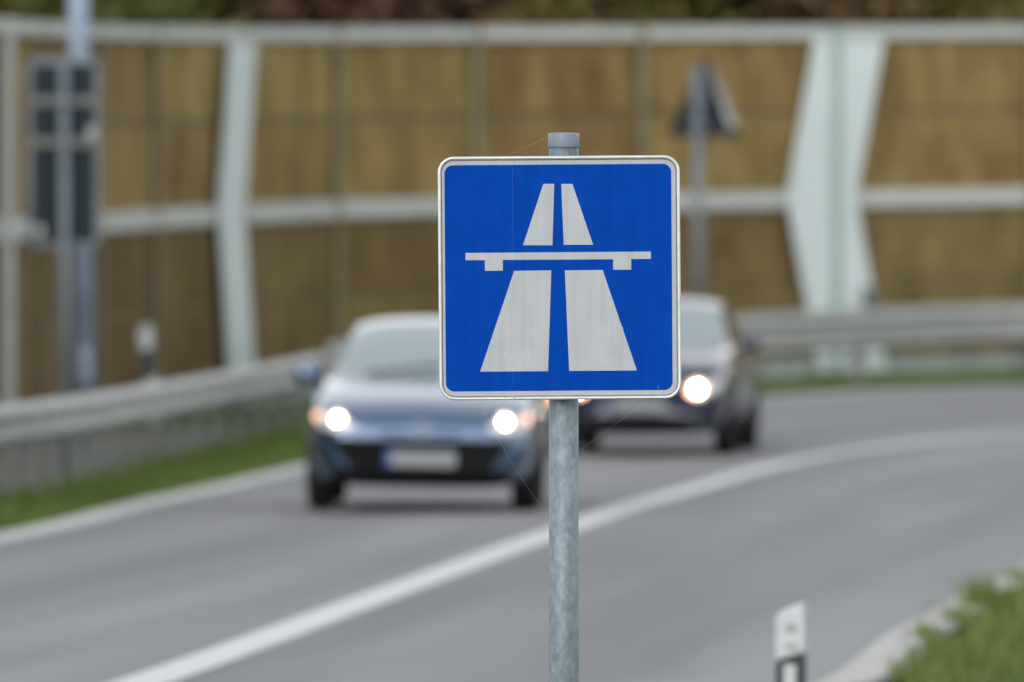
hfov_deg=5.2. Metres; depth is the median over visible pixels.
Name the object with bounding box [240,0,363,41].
autumn tree
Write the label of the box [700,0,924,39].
autumn tree
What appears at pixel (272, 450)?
grass
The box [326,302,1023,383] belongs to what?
guardrail
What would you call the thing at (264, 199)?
noise barrier
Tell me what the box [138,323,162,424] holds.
delineator post
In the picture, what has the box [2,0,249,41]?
autumn tree
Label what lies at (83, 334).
mast
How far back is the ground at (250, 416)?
120.96 m
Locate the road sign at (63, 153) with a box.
[27,56,99,475]
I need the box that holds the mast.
[68,0,106,460]
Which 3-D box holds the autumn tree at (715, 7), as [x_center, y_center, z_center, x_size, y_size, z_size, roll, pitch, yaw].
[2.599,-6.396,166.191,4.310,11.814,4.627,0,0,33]
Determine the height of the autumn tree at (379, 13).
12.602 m
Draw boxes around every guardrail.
[0,352,325,498]
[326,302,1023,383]
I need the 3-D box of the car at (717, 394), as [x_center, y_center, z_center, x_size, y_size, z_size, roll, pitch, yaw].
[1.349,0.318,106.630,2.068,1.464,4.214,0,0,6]
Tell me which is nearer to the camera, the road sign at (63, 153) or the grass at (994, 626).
the grass at (994, 626)
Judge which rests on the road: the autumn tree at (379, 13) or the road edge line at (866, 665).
the road edge line at (866, 665)
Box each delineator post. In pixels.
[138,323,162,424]
[776,602,805,681]
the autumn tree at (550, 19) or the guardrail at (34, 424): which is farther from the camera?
the autumn tree at (550, 19)
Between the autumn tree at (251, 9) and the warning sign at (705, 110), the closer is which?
the warning sign at (705, 110)
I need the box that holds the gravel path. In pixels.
[0,430,252,494]
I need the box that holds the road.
[0,387,1023,681]
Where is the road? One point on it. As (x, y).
(858, 553)
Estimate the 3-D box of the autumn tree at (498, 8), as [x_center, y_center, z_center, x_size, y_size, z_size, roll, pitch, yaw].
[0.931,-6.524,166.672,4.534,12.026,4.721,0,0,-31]
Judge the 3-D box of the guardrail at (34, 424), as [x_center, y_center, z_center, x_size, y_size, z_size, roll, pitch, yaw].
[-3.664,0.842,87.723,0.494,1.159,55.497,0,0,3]
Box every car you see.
[294,316,548,510]
[579,297,760,454]
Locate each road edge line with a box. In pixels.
[0,386,1023,541]
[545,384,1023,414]
[817,563,1023,681]
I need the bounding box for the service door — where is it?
[80,346,90,380]
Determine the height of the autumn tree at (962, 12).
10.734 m
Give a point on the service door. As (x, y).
(85, 351)
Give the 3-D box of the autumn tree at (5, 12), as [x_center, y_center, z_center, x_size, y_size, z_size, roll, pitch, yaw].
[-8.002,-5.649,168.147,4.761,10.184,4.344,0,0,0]
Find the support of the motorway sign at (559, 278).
on the ground at (250, 416)
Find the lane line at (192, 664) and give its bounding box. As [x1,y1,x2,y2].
[114,433,1023,681]
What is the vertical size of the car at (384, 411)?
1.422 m
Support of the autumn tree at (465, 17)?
on the ground at (250, 416)
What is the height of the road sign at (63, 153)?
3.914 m
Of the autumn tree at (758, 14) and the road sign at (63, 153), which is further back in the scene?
the autumn tree at (758, 14)
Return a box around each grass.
[0,366,1023,531]
[821,558,1023,681]
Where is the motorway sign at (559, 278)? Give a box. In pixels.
[438,133,680,681]
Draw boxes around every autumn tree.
[0,0,58,19]
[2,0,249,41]
[159,0,349,41]
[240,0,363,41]
[261,0,484,41]
[314,0,493,26]
[448,0,652,40]
[469,0,736,40]
[572,0,768,26]
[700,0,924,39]
[703,0,784,25]
[853,0,1023,39]
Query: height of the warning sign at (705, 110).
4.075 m
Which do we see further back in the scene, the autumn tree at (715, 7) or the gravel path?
the autumn tree at (715, 7)
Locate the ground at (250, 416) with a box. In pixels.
[102,10,1023,681]
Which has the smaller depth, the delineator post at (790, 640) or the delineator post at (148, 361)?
the delineator post at (790, 640)
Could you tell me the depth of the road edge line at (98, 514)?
87.90 m
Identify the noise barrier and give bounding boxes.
[0,17,1023,446]
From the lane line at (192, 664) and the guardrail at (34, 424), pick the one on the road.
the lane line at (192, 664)
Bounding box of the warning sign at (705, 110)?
[668,58,741,297]

